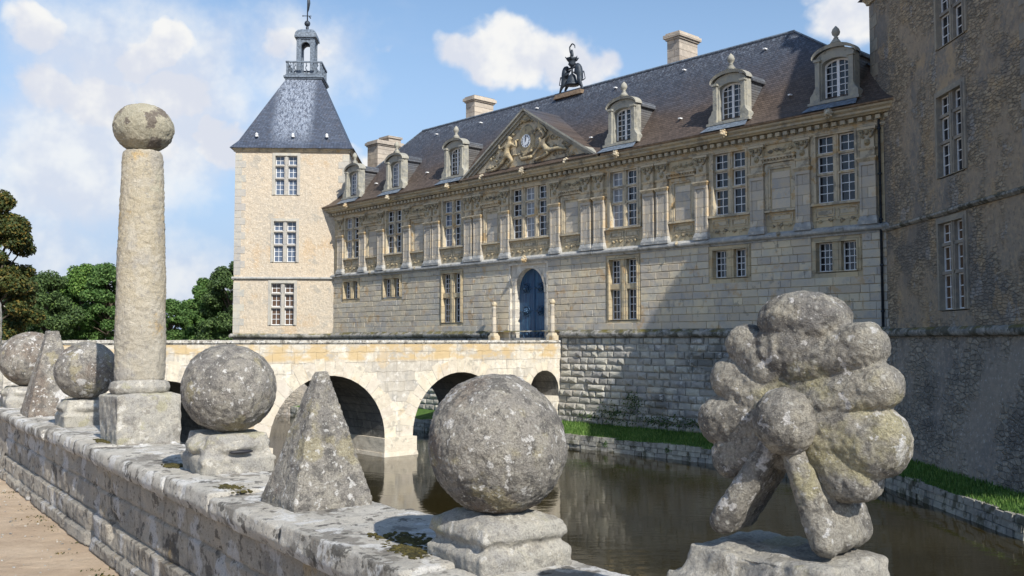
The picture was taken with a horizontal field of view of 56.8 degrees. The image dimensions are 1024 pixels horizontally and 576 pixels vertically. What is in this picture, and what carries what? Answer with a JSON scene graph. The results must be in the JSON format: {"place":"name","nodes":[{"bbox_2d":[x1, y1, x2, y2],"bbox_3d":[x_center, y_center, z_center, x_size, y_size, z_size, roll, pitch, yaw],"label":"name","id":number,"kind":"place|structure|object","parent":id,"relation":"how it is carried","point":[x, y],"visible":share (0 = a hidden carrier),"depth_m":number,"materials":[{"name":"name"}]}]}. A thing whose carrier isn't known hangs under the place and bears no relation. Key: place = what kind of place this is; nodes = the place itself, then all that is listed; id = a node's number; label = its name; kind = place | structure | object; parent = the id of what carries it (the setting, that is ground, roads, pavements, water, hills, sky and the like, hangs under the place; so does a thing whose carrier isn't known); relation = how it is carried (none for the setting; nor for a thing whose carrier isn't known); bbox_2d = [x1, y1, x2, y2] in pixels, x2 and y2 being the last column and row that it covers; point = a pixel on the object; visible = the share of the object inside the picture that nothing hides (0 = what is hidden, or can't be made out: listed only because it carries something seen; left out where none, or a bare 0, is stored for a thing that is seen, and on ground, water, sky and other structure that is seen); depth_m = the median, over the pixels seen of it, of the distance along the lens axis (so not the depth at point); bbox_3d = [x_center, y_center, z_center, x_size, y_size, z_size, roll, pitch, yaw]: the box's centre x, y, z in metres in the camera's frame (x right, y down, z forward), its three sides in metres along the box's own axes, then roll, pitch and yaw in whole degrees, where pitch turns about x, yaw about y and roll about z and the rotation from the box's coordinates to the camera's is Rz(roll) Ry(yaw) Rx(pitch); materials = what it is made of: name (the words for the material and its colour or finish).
{"place":"outdoors","nodes":[
{"label":"outdoors","id":0,"kind":"place"},
{"bbox_2d":[0,302,2,390],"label":"stone column","id":1,"kind":"structure","parent":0,"point":[1,381],"depth_m":14.97,"materials":[{"name":"stone"}]},
{"bbox_2d":[0,478,119,575],"bbox_3d":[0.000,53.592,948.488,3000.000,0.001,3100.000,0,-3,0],"label":"ground","id":2,"kind":"structure","parent":0,"point":[18,549],"depth_m":7.08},
{"bbox_2d":[0,189,45,339],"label":"tree","id":3,"kind":"object","parent":2,"relation":"on","point":[19,288],"visible":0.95,"depth_m":61.94,"materials":[{"name":"green plant"}]},
{"bbox_2d":[0,490,72,575],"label":"pebbles","id":4,"kind":"object","parent":2,"relation":"on","point":[10,521],"visible":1,"depth_m":7.47,"materials":[{"name":"brown stone"}]},
{"bbox_2d":[2,491,114,575],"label":"debris","id":5,"kind":"object","parent":2,"relation":"on","point":[51,529],"visible":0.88,"depth_m":8.08,"materials":[{"name":"brown plant"}]},
{"bbox_2d":[0,395,628,575],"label":"parapet wall","id":6,"kind":"structure","parent":2,"relation":"on","point":[132,510],"depth_m":5.42,"materials":[{"name":"stone"}]},
{"bbox_2d":[0,332,44,407],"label":"stone ball","id":7,"kind":"object","parent":6,"relation":"on","point":[19,354],"visible":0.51,"depth_m":11.32,"materials":[{"name":"stone"}]},
{"bbox_2d":[20,331,72,417],"bbox_3d":[-5.026,0.935,10.336,0.525,0.936,0.526,2,-4,-36],"label":"stone pyramid","id":8,"kind":"object","parent":6,"relation":"on","point":[44,395],"visible":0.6,"depth_m":10.16,"materials":[{"name":"stone"}]},
{"bbox_2d":[53,342,113,427],"bbox_3d":[-4.079,0.925,9.071,0.573,0.821,0.573,2,-4,-36],"label":"stone ball","id":9,"kind":"object","parent":6,"relation":"on","point":[83,373],"visible":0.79,"depth_m":8.87,"materials":[{"name":"stone"}]},
{"bbox_2d":[93,438,109,443],"bbox_3d":[-3.211,1.202,7.441,0.128,0.027,0.416,2,-4,-36],"label":"moss cushion","id":10,"kind":"object","parent":6,"relation":"on","point":[97,440],"visible":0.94,"depth_m":7.38,"materials":[{"name":"green plant"}]},
{"bbox_2d":[99,103,180,444],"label":"stone column","id":11,"kind":"structure","parent":6,"relation":"on","point":[139,403],"depth_m":7.51,"materials":[{"name":"stone"}]},
{"bbox_2d":[161,463,182,467],"bbox_3d":[-2.130,1.123,5.990,0.150,0.028,0.255,2,-4,-36],"label":"moss cushion","id":12,"kind":"object","parent":6,"relation":"on","point":[172,465],"visible":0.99,"depth_m":5.95,"materials":[{"name":"green plant"}]},
{"bbox_2d":[180,344,276,474],"bbox_3d":[-1.746,0.755,5.844,0.577,0.815,0.580,2,-4,-36],"label":"stone ball","id":13,"kind":"object","parent":6,"relation":"on","point":[228,394],"visible":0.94,"depth_m":5.65,"materials":[{"name":"stone"}]},
{"bbox_2d":[213,483,252,493],"bbox_3d":[-1.473,1.072,5.069,0.196,0.027,0.365,2,-4,-36],"label":"moss cushion","id":14,"kind":"object","parent":6,"relation":"on","point":[228,486],"visible":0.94,"depth_m":5.05,"materials":[{"name":"green plant"}]},
{"bbox_2d":[261,371,371,512],"bbox_3d":[-0.972,0.754,4.716,0.416,0.681,0.419,2,-4,-36],"label":"stone pyramid","id":15,"kind":"object","parent":6,"relation":"on","point":[317,466],"visible":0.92,"depth_m":4.60,"materials":[{"name":"stone"}]},
{"bbox_2d":[367,531,432,551],"bbox_3d":[-0.395,0.997,3.689,0.286,0.026,0.792,2,-4,-36],"label":"moss cushion","id":16,"kind":"object","parent":6,"relation":"on","point":[400,538],"visible":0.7,"depth_m":3.76,"materials":[{"name":"green plant"}]},
{"bbox_2d":[382,542,431,559],"bbox_3d":[-0.387,0.990,3.572,0.156,0.026,0.377,2,-4,-36],"label":"moss cushion","id":17,"kind":"object","parent":6,"relation":"on","point":[412,552],"visible":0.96,"depth_m":3.54,"materials":[{"name":"green plant"}]},
{"bbox_2d":[427,374,571,575],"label":"stone ball","id":18,"kind":"object","parent":6,"relation":"on","point":[497,448],"visible":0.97,"depth_m":3.32,"materials":[{"name":"stone"}]},
{"bbox_2d":[666,290,913,575],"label":"carved flower","id":19,"kind":"object","parent":6,"relation":"on","point":[809,388],"visible":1,"depth_m":2.29,"materials":[{"name":"stone"}]},
{"bbox_2d":[0,0,869,330],"label":"sky","id":20,"kind":"structure","parent":0,"point":[403,69],"materials":[{"name":"blue"}]},
{"bbox_2d":[269,415,1023,575],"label":"water","id":21,"kind":"structure","parent":0,"point":[629,514],"depth_m":23.37,"materials":[{"name":"brown liquid"}]},
{"bbox_2d":[1,340,561,456],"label":"stone bridge","id":22,"kind":"structure","parent":21,"relation":"in","point":[381,388],"depth_m":35.36,"materials":[{"name":"stone"}]},
{"bbox_2d":[488,302,499,339],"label":"bridge post","id":23,"kind":"object","parent":22,"relation":"on","point":[493,335],"visible":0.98,"depth_m":44.09,"materials":[{"name":"stone"}]},
{"bbox_2d":[546,299,557,339],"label":"bridge post","id":24,"kind":"object","parent":22,"relation":"on","point":[552,335],"visible":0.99,"depth_m":41.27,"materials":[{"name":"stone"}]},
{"bbox_2d":[229,0,361,414],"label":"corner tower","id":25,"kind":"structure","parent":21,"relation":"in","point":[293,148],"depth_m":55.49,"materials":[{"name":"beige stone"}]},
{"bbox_2d":[268,280,296,324],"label":"window","id":26,"kind":"structure","parent":25,"relation":"in","point":[282,294],"depth_m":55.31,"materials":[{"name":"white glass"}]},
{"bbox_2d":[270,218,298,262],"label":"window","id":27,"kind":"structure","parent":25,"relation":"in","point":[284,248],"depth_m":55.50,"materials":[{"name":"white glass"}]},
{"bbox_2d":[272,153,300,195],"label":"window","id":28,"kind":"structure","parent":25,"relation":"in","point":[285,166],"depth_m":55.71,"materials":[{"name":"white glass"}]},
{"bbox_2d":[296,406,1023,512],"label":"grass bank","id":29,"kind":"structure","parent":0,"point":[421,414],"depth_m":35.16,"materials":[{"name":"green plant"}]},
{"bbox_2d":[290,406,712,463],"bbox_3d":[-1.525,6.464,42.425,0.468,0.700,35.207,3,-4,-42],"label":"bank edging","id":30,"kind":"object","parent":29,"relation":"attached to","point":[680,452],"visible":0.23,"depth_m":35.61,"materials":[{"name":"grey stone"}]},
{"bbox_2d":[575,410,602,421],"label":"weeds","id":31,"kind":"object","parent":29,"relation":"on","point":[588,416],"visible":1,"depth_m":39.60,"materials":[{"name":"green plant"}]},
{"bbox_2d":[322,26,893,433],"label":"chateau","id":32,"kind":"structure","parent":29,"relation":"on","point":[660,233],"depth_m":38.93,"materials":[{"name":"beige stone"}]},
{"bbox_2d":[342,278,359,299],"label":"window","id":33,"kind":"structure","parent":32,"relation":"in","point":[350,287],"depth_m":54.05,"materials":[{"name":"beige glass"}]},
{"bbox_2d":[343,215,359,259],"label":"window","id":34,"kind":"structure","parent":32,"relation":"in","point":[351,223],"depth_m":54.33,"materials":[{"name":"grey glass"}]},
{"bbox_2d":[382,275,401,297],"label":"window","id":35,"kind":"structure","parent":32,"relation":"in","point":[391,285],"depth_m":51.11,"materials":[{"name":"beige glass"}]},
{"bbox_2d":[383,207,403,255],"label":"window","id":36,"kind":"structure","parent":32,"relation":"in","point":[393,218],"depth_m":51.16,"materials":[{"name":"beige glass"}]},
{"bbox_2d":[440,269,462,322],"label":"window","id":37,"kind":"structure","parent":32,"relation":"in","point":[451,282],"depth_m":47.31,"materials":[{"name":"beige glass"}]},
{"bbox_2d":[439,197,464,248],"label":"window","id":38,"kind":"structure","parent":32,"relation":"in","point":[452,224],"depth_m":47.46,"materials":[{"name":"grey glass"}]},
{"bbox_2d":[509,182,550,241],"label":"window","id":39,"kind":"structure","parent":32,"relation":"in","point":[529,209],"depth_m":43.47,"materials":[{"name":"clear glass"}]},
{"bbox_2d":[520,269,544,337],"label":"door","id":40,"kind":"structure","parent":32,"relation":"in","point":[532,299],"depth_m":43.45,"materials":[{"name":"blue paint"}]},
{"bbox_2d":[553,43,585,99],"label":"rooftop sculpture","id":41,"kind":"object","parent":32,"relation":"on","point":[567,80],"visible":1,"depth_m":45.37,"materials":[{"name":"black metal"}]},
{"bbox_2d":[605,166,641,229],"bbox_3d":[4.699,-3.753,39.206,0.390,2.610,1.900,3,-4,-42],"label":"window","id":42,"kind":"structure","parent":32,"relation":"in","point":[624,209],"depth_m":39.16,"materials":[{"name":"grey glass"}]},
{"bbox_2d":[607,254,639,319],"bbox_3d":[4.687,-0.003,39.098,0.415,2.650,1.760,3,-4,-42],"label":"window","id":43,"kind":"structure","parent":32,"relation":"in","point":[623,272],"depth_m":39.02,"materials":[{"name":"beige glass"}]},
{"bbox_2d":[619,384,645,421],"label":"weeds","id":44,"kind":"object","parent":32,"relation":"attached to","point":[631,404],"visible":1,"depth_m":37.96,"materials":[{"name":"green plant"}]},
{"bbox_2d":[707,147,750,218],"bbox_3d":[8.191,-3.962,35.400,0.390,2.610,1.900,3,-4,-42],"label":"window","id":45,"kind":"structure","parent":32,"relation":"in","point":[729,184],"depth_m":35.36,"materials":[{"name":"clear glass"}]},
{"bbox_2d":[709,244,749,278],"bbox_3d":[8.200,-0.972,35.312,0.415,1.190,1.760,3,-4,-42],"label":"window","id":46,"kind":"structure","parent":32,"relation":"in","point":[733,261],"depth_m":35.22,"materials":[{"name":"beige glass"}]},
{"bbox_2d":[810,128,860,206],"bbox_3d":[11.069,-4.134,32.264,0.390,2.610,1.900,3,-4,-42],"label":"window","id":47,"kind":"structure","parent":32,"relation":"in","point":[835,169],"depth_m":32.23,"materials":[{"name":"clear glass"}]},
{"bbox_2d":[812,235,861,272],"bbox_3d":[11.091,-1.130,32.161,0.415,1.160,1.760,3,-4,-42],"label":"window","id":48,"kind":"structure","parent":32,"relation":"in","point":[836,254],"depth_m":32.06,"materials":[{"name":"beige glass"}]},
{"bbox_2d":[592,400,634,426],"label":"weeds","id":49,"kind":"object","parent":29,"relation":"on","point":[614,413],"visible":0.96,"depth_m":38.62,"materials":[{"name":"green plant"}]},
{"bbox_2d":[629,412,683,429],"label":"weeds","id":50,"kind":"object","parent":29,"relation":"on","point":[663,423],"visible":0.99,"depth_m":36.86,"materials":[{"name":"green plant"}]},
{"bbox_2d":[661,417,698,430],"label":"weeds","id":51,"kind":"object","parent":29,"relation":"on","point":[690,423],"visible":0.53,"depth_m":35.89,"materials":[{"name":"green plant"}]},
{"bbox_2d":[857,0,1023,492],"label":"corner tower","id":52,"kind":"structure","parent":29,"relation":"on","point":[948,75],"depth_m":25.89,"materials":[{"name":"stone"}]},
{"bbox_2d":[933,0,967,50],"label":"window","id":53,"kind":"structure","parent":52,"relation":"in","point":[950,16],"depth_m":26.56,"materials":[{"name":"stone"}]},
{"bbox_2d":[934,77,967,178],"bbox_3d":[12.247,-4.385,26.230,0.325,2.470,1.800,0,-3,0],"label":"window","id":54,"kind":"structure","parent":52,"relation":"in","point":[951,154],"depth_m":26.21,"materials":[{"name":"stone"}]},
{"bbox_2d":[936,211,969,310],"bbox_3d":[12.247,-0.711,26.108,0.325,2.620,1.800,0,-3,0],"label":"window","id":55,"kind":"structure","parent":52,"relation":"in","point":[953,284],"depth_m":26.08,"materials":[{"name":"glass"}]},
{"bbox_2d":[884,475,1023,540],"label":"bank edging","id":56,"kind":"object","parent":29,"relation":"attached to","point":[993,517],"visible":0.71,"depth_m":22.98,"materials":[{"name":"grey stone"}]},
{"label":"lawn","id":57,"kind":"structure","parent":0,"visible":0},
{"bbox_2d":[2,299,35,331],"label":"tree","id":58,"kind":"object","parent":57,"relation":"on","point":[28,326],"visible":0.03,"depth_m":104.46,"materials":[{"name":"green plant"}]},
{"bbox_2d":[3,269,87,339],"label":"tree","id":59,"kind":"object","parent":57,"relation":"on","point":[61,319],"visible":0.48,"depth_m":87.36,"materials":[{"name":"green plant"}]},
{"bbox_2d":[49,263,114,339],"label":"tree","id":60,"kind":"object","parent":57,"relation":"on","point":[76,277],"visible":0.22,"depth_m":93.93,"materials":[{"name":"green plant"}]},
{"bbox_2d":[74,262,115,339],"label":"tree","id":61,"kind":"object","parent":57,"relation":"on","point":[99,289],"visible":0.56,"depth_m":90.54,"materials":[{"name":"green plant"}]},
{"bbox_2d":[165,298,195,339],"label":"tree","id":62,"kind":"object","parent":57,"relation":"on","point":[173,308],"visible":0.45,"depth_m":104.03,"materials":[{"name":"green plant"}]},
{"bbox_2d":[175,298,196,335],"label":"tree","id":63,"kind":"object","parent":57,"relation":"on","point":[192,322],"visible":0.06,"depth_m":109.58,"materials":[{"name":"green plant"}]},
{"bbox_2d":[180,277,228,339],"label":"tree","id":64,"kind":"object","parent":57,"relation":"on","point":[191,308],"visible":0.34,"depth_m":96.87,"materials":[{"name":"green plant"}]},
{"bbox_2d":[195,261,233,339],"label":"tree","id":65,"kind":"object","parent":57,"relation":"on","point":[219,326],"visible":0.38,"depth_m":94.47,"materials":[{"name":"green plant"}]}
]}

